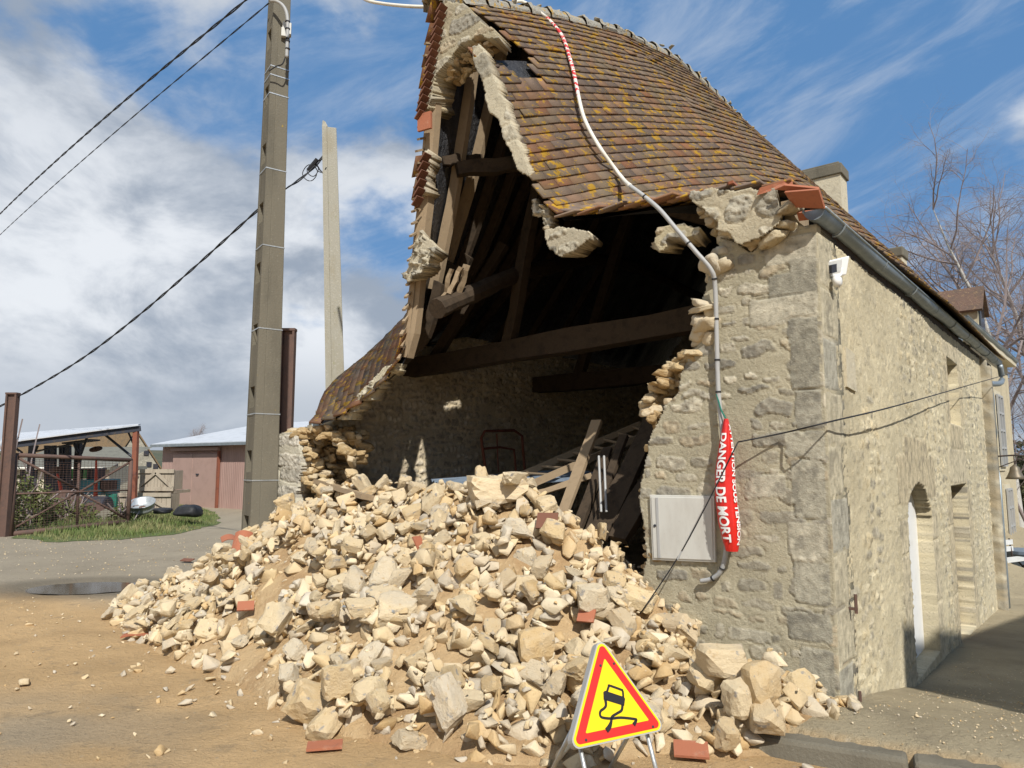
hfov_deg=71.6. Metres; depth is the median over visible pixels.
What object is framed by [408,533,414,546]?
rubble stone
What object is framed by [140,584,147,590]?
rubble stone
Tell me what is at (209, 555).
rubble stone
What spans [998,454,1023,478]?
wall bell
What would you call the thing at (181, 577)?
rubble stone
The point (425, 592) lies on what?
rubble stone
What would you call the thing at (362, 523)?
rubble stone
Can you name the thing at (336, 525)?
rubble stone
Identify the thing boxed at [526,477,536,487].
rubble stone
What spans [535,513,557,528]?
roof tile
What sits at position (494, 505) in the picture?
rubble stone
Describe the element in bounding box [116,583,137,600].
rubble stone
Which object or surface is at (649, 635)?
rubble stone
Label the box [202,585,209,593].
rubble stone
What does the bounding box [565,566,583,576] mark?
rubble stone
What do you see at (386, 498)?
rubble stone
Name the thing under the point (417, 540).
roof tile
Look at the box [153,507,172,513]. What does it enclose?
plastic sheeting
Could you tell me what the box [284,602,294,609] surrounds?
rubble stone
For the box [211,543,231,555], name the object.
rubble stone
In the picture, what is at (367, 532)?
rubble stone
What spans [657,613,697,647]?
rubble stone
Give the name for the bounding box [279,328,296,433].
steel post
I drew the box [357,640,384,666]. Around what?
rubble stone
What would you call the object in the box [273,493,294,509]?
rubble stone
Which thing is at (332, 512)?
rubble stone
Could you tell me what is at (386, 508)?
rubble stone
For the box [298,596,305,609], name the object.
rubble stone
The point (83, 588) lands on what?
puddle
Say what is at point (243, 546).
rubble stone
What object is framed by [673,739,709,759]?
roof tile
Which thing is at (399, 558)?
rubble stone
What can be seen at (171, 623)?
rubble stone
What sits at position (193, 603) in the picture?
rubble stone
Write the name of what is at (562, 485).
plank
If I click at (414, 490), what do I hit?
rubble stone
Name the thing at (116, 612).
rubble stone
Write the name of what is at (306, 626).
rubble stone
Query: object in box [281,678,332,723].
rubble stone
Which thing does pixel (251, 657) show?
earth mound
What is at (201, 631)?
rubble stone
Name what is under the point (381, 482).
rubble stone
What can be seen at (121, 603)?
rubble stone
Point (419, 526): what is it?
rubble stone
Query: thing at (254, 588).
rubble stone
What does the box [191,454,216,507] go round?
sliding door
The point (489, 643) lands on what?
rubble stone
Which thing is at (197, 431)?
bare tree
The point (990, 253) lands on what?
birch tree
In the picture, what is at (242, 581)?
rubble stone
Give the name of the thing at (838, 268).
floodlight
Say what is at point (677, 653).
rubble stone
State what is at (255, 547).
rubble stone
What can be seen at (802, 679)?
rubble stone
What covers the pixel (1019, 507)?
bare tree
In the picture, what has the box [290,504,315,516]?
rubble stone
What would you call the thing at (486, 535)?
rubble stone
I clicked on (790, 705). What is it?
rubble
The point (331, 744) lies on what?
roof tile
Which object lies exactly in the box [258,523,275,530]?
rubble stone
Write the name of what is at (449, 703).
rubble stone
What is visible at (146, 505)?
metal tub
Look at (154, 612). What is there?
rubble stone
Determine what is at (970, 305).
stone house
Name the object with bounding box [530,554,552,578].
rubble stone
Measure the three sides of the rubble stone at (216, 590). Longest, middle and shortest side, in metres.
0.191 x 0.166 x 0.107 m
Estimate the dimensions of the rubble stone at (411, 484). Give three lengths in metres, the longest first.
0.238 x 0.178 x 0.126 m
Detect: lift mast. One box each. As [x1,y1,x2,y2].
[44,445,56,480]
[59,445,71,480]
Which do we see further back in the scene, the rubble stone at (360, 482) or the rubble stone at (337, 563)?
the rubble stone at (360, 482)
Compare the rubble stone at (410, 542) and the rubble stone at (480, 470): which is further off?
the rubble stone at (480, 470)
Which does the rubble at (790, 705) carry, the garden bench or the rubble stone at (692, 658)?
the rubble stone at (692, 658)
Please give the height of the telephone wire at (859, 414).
2.222 m
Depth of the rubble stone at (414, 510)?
6.79 m
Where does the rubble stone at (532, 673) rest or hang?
on the rubble at (790, 705)
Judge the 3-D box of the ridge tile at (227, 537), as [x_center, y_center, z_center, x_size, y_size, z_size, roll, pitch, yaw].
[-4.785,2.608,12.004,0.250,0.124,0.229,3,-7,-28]
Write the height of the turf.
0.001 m
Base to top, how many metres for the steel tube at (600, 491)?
0.515 m
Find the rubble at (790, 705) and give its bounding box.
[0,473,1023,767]
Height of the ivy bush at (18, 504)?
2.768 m
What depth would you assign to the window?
20.33 m
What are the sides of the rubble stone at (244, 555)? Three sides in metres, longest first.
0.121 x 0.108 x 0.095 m
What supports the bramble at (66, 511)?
on the turf
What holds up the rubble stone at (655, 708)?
on the rubble at (790, 705)
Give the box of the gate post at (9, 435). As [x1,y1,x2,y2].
[0,392,20,536]
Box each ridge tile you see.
[220,534,234,541]
[231,530,252,551]
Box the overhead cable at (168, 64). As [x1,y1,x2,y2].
[0,0,246,213]
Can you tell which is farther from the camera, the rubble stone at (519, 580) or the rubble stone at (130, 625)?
the rubble stone at (130, 625)
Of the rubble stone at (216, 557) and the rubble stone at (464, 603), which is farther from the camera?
the rubble stone at (216, 557)
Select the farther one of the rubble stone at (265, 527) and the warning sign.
the rubble stone at (265, 527)
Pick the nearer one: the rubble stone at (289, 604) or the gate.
the rubble stone at (289, 604)
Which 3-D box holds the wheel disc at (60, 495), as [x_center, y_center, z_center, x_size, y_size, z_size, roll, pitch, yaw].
[-12.753,3.508,20.235,0.383,0.973,0.998,-5,-8,39]
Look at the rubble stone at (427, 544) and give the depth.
5.53 m
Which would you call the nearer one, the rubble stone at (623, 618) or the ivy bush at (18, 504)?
the rubble stone at (623, 618)
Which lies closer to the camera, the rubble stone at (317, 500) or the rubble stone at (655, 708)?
the rubble stone at (655, 708)
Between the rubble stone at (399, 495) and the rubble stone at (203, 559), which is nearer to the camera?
the rubble stone at (399, 495)
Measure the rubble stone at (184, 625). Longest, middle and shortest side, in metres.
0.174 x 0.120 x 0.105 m
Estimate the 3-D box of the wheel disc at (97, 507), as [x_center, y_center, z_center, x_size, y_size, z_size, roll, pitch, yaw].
[-11.951,3.794,20.203,0.377,0.812,0.841,-5,-8,35]
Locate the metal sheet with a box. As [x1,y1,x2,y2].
[430,470,615,483]
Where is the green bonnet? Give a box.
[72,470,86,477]
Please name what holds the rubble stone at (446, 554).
on the earth mound
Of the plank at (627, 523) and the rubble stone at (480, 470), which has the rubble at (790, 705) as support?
the plank at (627, 523)
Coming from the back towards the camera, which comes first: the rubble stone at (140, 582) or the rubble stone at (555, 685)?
the rubble stone at (140, 582)
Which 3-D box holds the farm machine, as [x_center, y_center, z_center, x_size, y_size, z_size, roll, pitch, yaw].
[-15.235,3.553,25.221,2.500,1.126,1.880,0,-6,0]
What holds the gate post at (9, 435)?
on the ground at (40, 733)
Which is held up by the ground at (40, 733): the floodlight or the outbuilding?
the outbuilding
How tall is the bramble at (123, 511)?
0.834 m
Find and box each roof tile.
[120,632,148,637]
[180,558,194,561]
[237,600,254,610]
[306,739,342,751]
[412,536,421,549]
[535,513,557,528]
[576,608,595,622]
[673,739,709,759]
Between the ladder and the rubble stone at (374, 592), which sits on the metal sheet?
the ladder
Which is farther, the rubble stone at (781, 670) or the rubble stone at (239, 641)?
the rubble stone at (239, 641)
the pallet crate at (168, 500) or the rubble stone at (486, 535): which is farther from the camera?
the pallet crate at (168, 500)
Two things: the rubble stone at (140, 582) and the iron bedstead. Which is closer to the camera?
the rubble stone at (140, 582)
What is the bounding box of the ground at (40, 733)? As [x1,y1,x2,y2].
[0,495,1023,767]
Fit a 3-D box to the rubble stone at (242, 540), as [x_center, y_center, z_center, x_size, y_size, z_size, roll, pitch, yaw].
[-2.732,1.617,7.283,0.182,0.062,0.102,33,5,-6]
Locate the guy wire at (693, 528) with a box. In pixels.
[640,442,737,613]
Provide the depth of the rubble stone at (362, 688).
4.38 m
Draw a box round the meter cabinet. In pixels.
[650,495,716,561]
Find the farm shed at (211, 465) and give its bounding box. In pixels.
[150,421,308,508]
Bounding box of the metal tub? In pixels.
[131,496,155,514]
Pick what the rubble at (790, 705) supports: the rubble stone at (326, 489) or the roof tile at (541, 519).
the rubble stone at (326, 489)
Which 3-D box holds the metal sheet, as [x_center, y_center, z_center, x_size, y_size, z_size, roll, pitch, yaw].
[0.069,1.053,7.830,2.111,0.222,1.435,0,-6,0]
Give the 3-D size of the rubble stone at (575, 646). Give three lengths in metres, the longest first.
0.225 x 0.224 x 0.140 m
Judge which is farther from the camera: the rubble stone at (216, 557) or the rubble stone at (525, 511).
the rubble stone at (216, 557)
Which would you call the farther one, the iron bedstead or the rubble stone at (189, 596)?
the iron bedstead
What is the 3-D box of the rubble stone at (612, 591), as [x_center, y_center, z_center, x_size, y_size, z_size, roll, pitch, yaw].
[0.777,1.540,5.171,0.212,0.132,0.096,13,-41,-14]
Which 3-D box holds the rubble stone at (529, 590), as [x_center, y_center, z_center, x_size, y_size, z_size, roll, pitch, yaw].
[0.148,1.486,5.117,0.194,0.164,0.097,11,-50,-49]
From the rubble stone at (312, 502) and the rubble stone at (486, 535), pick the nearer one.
the rubble stone at (486, 535)
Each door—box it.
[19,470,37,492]
[173,454,192,504]
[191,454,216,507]
[908,494,924,657]
[1003,484,1015,534]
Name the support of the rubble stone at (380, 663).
on the rubble at (790, 705)
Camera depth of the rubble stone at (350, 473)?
7.93 m
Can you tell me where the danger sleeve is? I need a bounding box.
[715,394,740,551]
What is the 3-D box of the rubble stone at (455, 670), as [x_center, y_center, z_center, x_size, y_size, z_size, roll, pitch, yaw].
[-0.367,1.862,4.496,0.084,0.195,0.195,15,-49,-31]
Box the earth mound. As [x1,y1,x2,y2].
[108,489,839,765]
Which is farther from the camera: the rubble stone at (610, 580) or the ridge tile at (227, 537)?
the ridge tile at (227, 537)
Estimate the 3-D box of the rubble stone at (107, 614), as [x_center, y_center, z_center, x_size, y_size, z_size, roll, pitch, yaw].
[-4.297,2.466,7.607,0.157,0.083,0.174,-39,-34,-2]
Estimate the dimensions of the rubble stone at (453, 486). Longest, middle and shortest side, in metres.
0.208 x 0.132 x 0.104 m
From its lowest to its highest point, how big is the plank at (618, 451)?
0.968 m
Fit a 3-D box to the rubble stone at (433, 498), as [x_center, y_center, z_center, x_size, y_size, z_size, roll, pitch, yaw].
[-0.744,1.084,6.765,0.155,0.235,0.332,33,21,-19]
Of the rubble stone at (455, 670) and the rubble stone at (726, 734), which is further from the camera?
the rubble stone at (455, 670)
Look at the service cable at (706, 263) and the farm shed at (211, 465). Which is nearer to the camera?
the service cable at (706, 263)
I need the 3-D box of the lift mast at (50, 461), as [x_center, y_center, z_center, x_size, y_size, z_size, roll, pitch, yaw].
[-15.839,2.713,24.339,0.456,1.214,0.140,0,-6,0]
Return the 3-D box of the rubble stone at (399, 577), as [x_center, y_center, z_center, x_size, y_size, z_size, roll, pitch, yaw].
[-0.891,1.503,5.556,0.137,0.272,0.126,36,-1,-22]
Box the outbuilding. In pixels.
[17,447,151,494]
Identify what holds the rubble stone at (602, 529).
on the rubble at (790, 705)
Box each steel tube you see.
[598,455,601,511]
[603,455,607,511]
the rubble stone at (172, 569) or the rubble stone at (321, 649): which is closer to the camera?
the rubble stone at (321, 649)
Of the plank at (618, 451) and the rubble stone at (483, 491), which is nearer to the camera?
the rubble stone at (483, 491)
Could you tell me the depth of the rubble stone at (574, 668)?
4.33 m
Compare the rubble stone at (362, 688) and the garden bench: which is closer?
the rubble stone at (362, 688)
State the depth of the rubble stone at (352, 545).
6.22 m
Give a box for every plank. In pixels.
[312,479,374,500]
[538,473,591,493]
[559,420,602,511]
[576,447,612,527]
[585,434,628,528]
[592,416,652,541]
[609,471,643,544]
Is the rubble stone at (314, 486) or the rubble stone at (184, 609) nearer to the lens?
the rubble stone at (184, 609)
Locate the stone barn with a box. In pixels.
[277,0,1010,701]
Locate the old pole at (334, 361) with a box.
[302,121,343,389]
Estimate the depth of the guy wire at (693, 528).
5.11 m
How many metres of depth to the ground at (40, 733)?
5.03 m
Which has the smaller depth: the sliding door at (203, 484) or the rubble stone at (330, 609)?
the rubble stone at (330, 609)
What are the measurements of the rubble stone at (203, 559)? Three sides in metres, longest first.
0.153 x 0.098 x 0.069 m
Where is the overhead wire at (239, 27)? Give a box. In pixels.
[0,3,269,234]
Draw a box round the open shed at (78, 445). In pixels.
[0,424,140,510]
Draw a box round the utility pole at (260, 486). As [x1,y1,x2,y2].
[241,0,291,529]
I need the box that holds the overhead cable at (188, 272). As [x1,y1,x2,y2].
[0,156,321,406]
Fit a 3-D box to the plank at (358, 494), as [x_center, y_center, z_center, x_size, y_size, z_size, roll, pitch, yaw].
[-1.874,1.171,7.879,0.206,0.219,1.409,5,-8,-36]
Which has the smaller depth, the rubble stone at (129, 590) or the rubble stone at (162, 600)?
the rubble stone at (162, 600)
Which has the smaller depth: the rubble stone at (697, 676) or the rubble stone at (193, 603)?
the rubble stone at (697, 676)
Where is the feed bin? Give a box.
[106,493,117,506]
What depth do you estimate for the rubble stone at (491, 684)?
4.44 m
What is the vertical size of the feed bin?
0.433 m
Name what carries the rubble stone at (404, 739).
on the earth mound
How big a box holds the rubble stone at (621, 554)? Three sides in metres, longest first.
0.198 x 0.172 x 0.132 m
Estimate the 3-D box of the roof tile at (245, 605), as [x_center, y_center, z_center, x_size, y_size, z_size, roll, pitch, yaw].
[-2.324,1.937,6.193,0.140,0.073,0.087,2,-7,-17]
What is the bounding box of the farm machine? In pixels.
[43,468,120,496]
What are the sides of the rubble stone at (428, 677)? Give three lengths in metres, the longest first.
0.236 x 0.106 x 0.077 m
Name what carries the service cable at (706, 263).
attached to the stone barn
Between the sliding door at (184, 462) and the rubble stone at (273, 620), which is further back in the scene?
the sliding door at (184, 462)
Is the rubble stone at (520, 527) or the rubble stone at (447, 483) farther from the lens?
the rubble stone at (447, 483)
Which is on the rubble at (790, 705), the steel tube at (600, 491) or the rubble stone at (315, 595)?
the rubble stone at (315, 595)
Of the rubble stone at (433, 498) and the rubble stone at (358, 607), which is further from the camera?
the rubble stone at (433, 498)
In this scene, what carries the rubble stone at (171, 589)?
on the rubble at (790, 705)
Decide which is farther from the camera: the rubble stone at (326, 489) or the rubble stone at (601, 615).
the rubble stone at (326, 489)
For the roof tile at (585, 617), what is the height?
0.081 m
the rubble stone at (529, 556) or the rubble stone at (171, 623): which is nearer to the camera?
the rubble stone at (529, 556)
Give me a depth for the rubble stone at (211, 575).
6.93 m
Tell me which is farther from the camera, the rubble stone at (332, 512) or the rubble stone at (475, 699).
the rubble stone at (332, 512)
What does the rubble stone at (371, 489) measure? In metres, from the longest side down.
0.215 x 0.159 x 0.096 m
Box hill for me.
[0,450,162,467]
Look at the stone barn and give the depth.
7.65 m
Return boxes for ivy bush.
[0,419,25,530]
[0,424,59,526]
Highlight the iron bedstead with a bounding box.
[480,429,525,471]
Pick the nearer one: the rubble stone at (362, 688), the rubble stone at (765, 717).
the rubble stone at (765, 717)
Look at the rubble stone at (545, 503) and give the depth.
6.00 m
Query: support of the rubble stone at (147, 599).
on the earth mound
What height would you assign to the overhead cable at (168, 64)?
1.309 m
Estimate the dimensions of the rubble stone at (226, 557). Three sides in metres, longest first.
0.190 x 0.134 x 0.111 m
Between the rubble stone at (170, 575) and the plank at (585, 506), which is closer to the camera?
the plank at (585, 506)
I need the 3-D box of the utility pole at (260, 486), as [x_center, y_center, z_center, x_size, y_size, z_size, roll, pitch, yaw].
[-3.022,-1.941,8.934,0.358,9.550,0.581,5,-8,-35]
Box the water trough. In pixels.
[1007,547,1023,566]
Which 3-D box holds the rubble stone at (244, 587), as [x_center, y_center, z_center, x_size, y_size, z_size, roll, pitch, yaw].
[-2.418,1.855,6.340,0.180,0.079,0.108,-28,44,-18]
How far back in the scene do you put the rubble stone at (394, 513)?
6.66 m
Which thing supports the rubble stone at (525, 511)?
on the rubble at (790, 705)
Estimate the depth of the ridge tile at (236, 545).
7.88 m
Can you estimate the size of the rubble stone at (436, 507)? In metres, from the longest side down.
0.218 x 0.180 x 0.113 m
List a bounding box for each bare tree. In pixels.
[188,422,206,436]
[1008,363,1023,521]
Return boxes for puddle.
[25,582,135,594]
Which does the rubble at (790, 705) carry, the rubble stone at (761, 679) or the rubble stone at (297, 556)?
the rubble stone at (297, 556)
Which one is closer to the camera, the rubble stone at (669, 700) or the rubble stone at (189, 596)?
the rubble stone at (669, 700)
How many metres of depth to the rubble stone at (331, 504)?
7.55 m
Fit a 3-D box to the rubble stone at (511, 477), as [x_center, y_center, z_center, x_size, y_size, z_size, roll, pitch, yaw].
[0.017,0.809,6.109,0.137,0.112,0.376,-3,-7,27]
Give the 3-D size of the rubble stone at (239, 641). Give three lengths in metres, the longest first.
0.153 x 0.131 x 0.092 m
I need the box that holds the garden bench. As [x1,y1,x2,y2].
[1006,538,1023,567]
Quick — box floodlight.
[828,256,848,287]
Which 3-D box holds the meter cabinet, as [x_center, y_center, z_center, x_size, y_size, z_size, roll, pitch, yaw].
[1.323,1.104,5.432,0.531,0.507,0.144,-5,-8,38]
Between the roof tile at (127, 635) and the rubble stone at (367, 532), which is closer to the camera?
the rubble stone at (367, 532)
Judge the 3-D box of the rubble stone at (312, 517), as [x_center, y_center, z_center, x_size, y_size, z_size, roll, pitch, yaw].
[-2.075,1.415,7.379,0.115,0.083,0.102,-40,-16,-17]
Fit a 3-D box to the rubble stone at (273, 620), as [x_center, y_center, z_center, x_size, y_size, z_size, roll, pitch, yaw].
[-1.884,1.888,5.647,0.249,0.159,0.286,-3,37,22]
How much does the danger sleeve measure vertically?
1.137 m
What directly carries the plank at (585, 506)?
on the rubble at (790, 705)
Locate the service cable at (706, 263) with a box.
[363,0,727,583]
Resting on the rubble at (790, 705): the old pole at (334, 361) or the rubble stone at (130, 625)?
the rubble stone at (130, 625)
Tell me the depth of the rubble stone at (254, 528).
8.33 m
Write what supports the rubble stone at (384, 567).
on the rubble at (790, 705)
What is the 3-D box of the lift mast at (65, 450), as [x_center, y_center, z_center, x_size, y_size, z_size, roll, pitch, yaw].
[-15.333,2.713,24.339,0.454,1.214,0.140,0,-6,0]
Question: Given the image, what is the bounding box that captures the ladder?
[521,421,640,485]
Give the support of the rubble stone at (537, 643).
on the rubble at (790, 705)
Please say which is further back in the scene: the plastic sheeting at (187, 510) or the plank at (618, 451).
the plastic sheeting at (187, 510)
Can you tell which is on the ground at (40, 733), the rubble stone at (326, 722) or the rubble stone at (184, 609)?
the rubble stone at (326, 722)
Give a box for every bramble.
[43,485,99,522]
[107,495,140,521]
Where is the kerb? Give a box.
[710,719,1001,767]
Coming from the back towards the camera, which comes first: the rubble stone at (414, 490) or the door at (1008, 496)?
the door at (1008, 496)
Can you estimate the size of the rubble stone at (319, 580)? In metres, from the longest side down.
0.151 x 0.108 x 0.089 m
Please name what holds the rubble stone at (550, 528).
on the rubble at (790, 705)
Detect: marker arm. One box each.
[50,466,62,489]
[89,446,102,495]
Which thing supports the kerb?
on the ground at (40, 733)
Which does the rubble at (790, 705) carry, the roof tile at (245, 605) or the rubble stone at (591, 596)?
the rubble stone at (591, 596)
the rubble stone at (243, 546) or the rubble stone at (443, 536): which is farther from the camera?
the rubble stone at (243, 546)
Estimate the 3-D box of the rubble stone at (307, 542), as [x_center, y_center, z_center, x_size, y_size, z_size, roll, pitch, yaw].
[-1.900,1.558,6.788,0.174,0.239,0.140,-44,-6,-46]
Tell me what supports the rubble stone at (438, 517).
on the rubble at (790, 705)
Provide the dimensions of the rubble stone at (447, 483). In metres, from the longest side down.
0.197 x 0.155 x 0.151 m
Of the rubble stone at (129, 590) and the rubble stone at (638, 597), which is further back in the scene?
the rubble stone at (129, 590)
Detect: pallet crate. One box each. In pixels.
[117,493,179,512]
[137,469,190,493]
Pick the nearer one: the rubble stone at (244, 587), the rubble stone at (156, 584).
the rubble stone at (244, 587)
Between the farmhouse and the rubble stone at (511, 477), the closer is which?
the rubble stone at (511, 477)
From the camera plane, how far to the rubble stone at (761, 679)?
4.12 m
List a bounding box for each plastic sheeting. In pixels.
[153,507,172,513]
[173,504,202,516]
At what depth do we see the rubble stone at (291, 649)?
5.28 m
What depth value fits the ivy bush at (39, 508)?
19.02 m
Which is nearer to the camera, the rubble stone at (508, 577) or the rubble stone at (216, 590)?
the rubble stone at (508, 577)
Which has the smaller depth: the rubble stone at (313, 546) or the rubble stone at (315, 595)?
the rubble stone at (315, 595)
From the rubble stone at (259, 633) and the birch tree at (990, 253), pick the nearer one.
the rubble stone at (259, 633)
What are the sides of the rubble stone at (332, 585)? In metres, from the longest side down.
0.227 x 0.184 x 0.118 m
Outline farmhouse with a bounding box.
[16,429,161,468]
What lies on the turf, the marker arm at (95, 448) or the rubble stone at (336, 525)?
the marker arm at (95, 448)
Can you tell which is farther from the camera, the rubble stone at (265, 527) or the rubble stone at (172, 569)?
the rubble stone at (172, 569)
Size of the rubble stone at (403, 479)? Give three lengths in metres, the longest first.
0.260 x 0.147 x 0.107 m
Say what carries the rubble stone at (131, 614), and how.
on the rubble at (790, 705)
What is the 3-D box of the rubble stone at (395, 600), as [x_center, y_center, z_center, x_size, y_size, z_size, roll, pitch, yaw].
[-0.835,1.639,5.177,0.287,0.177,0.237,3,24,-3]
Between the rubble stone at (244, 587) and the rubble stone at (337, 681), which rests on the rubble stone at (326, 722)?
the rubble stone at (337, 681)
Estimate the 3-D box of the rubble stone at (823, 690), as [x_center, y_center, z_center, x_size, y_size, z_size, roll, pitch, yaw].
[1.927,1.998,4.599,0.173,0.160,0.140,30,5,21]
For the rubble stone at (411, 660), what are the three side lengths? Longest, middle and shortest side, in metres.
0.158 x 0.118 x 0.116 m
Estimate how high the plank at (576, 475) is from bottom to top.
1.073 m
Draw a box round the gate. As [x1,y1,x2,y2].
[9,453,132,535]
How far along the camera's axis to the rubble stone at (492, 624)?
4.90 m
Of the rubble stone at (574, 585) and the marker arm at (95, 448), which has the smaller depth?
the rubble stone at (574, 585)
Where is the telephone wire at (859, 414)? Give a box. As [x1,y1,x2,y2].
[738,370,1021,442]
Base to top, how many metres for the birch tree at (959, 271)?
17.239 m
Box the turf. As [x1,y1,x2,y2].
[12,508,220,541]
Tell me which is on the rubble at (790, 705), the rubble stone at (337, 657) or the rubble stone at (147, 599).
the rubble stone at (337, 657)
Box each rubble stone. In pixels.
[101,606,116,619]
[113,608,124,617]
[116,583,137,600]
[116,598,129,607]
[123,604,149,620]
[123,615,146,630]
[135,578,148,586]
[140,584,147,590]
[140,594,154,604]
[149,606,159,616]
[150,580,160,588]
[159,599,178,603]
[164,573,175,584]
[164,613,182,629]
[166,567,181,572]
[168,585,178,594]
[172,619,193,634]
[175,571,196,583]
[177,580,197,595]
[178,593,192,602]
[180,607,195,612]
[184,596,203,610]
[193,618,217,640]
[195,582,207,595]
[197,556,208,563]
[200,565,219,584]
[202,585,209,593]
[205,553,211,564]
[209,585,225,596]
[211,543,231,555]
[212,554,220,560]
[221,552,238,563]
[231,634,248,648]
[232,581,250,599]
[233,579,245,589]
[238,535,252,546]
[238,548,251,561]
[240,535,253,549]
[243,524,258,534]
[249,541,262,552]
[249,584,257,592]
[253,625,268,641]
[256,601,292,637]
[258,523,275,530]
[262,530,281,539]
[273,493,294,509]
[279,663,299,682]
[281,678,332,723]
[282,638,305,660]
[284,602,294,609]
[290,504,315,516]
[292,505,307,516]
[293,551,307,562]
[294,620,315,632]
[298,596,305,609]
[303,499,315,506]
[303,537,315,557]
[305,700,345,740]
[308,513,316,525]
[308,540,320,551]
[309,590,322,601]
[311,478,327,491]
[312,573,326,587]
[314,641,336,655]
[315,498,326,507]
[318,601,340,617]
[319,486,334,493]
[321,664,353,701]
[325,556,346,572]
[326,501,337,508]
[326,508,339,517]
[326,572,346,592]
[329,651,348,664]
[330,532,351,548]
[331,519,340,534]
[342,536,362,553]
[342,565,368,597]
[344,597,375,617]
[345,469,357,477]
[349,676,387,701]
[351,473,371,490]
[353,517,368,529]
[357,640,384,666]
[359,523,377,540]
[360,485,376,499]
[365,583,403,605]
[366,688,391,713]
[368,555,397,586]
[370,656,392,670]
[374,474,390,490]
[376,522,394,540]
[377,503,391,517]
[378,491,392,503]
[378,590,416,627]
[385,508,399,519]
[387,567,412,587]
[390,728,427,750]
[391,487,406,503]
[393,547,414,566]
[397,475,411,493]
[397,520,411,534]
[402,502,423,519]
[403,649,426,668]
[407,485,422,497]
[408,480,426,490]
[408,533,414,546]
[411,522,427,529]
[412,578,438,608]
[417,541,434,553]
[421,672,441,682]
[422,483,444,514]
[424,672,467,732]
[429,508,448,532]
[430,503,450,516]
[432,529,451,543]
[434,542,452,563]
[440,664,464,687]
[445,480,453,492]
[448,481,464,490]
[448,594,475,614]
[454,555,477,577]
[462,689,485,712]
[467,475,528,507]
[470,532,490,544]
[475,465,487,475]
[477,631,498,654]
[481,675,504,695]
[483,617,500,638]
[487,499,499,510]
[495,568,516,590]
[500,517,534,537]
[502,471,527,484]
[513,546,536,565]
[513,575,536,594]
[518,626,554,661]
[519,504,530,516]
[519,579,541,600]
[519,659,551,691]
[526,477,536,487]
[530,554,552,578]
[534,495,557,511]
[539,518,564,541]
[542,670,567,695]
[560,656,588,681]
[562,637,585,656]
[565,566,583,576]
[570,687,580,707]
[572,581,586,591]
[577,583,607,611]
[595,602,615,621]
[597,522,606,539]
[602,570,626,587]
[606,586,627,604]
[606,607,636,635]
[609,546,624,561]
[623,582,658,614]
[638,629,659,644]
[642,694,663,723]
[650,687,680,714]
[656,643,689,661]
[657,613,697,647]
[686,662,724,691]
[689,654,695,665]
[693,619,701,636]
[694,643,747,679]
[712,716,740,751]
[720,676,751,719]
[740,660,781,703]
[749,698,785,735]
[770,662,785,675]
[782,668,816,698]
[815,681,826,694]
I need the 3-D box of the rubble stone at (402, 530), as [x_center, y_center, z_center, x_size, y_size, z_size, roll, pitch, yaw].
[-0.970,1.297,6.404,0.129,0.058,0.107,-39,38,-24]
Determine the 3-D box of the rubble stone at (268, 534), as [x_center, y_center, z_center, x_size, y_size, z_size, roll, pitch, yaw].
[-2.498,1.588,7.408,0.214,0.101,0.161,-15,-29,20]
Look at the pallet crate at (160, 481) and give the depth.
23.42 m
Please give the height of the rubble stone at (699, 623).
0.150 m
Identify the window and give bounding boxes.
[993,389,1007,470]
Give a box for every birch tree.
[855,87,1023,527]
[892,156,1023,422]
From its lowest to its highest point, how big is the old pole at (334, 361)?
7.938 m
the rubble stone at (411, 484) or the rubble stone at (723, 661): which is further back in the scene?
the rubble stone at (411, 484)
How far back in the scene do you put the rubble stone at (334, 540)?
6.68 m
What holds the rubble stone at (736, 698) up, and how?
on the rubble at (790, 705)
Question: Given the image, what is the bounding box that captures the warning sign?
[551,642,661,767]
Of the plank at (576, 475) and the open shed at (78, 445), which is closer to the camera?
the plank at (576, 475)
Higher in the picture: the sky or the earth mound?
the sky
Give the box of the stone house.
[888,246,1019,534]
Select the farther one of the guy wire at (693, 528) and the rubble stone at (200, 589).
the rubble stone at (200, 589)
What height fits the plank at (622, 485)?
1.200 m
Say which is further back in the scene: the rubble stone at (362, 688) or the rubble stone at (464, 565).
the rubble stone at (464, 565)
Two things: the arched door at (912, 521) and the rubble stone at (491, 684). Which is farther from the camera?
the arched door at (912, 521)
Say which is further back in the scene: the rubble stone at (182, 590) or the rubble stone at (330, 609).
the rubble stone at (182, 590)
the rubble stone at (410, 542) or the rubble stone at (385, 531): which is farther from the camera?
the rubble stone at (385, 531)
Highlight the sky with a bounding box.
[0,0,1023,454]
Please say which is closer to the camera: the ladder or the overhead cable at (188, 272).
the ladder
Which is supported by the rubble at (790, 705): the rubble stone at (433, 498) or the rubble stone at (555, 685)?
the rubble stone at (555, 685)

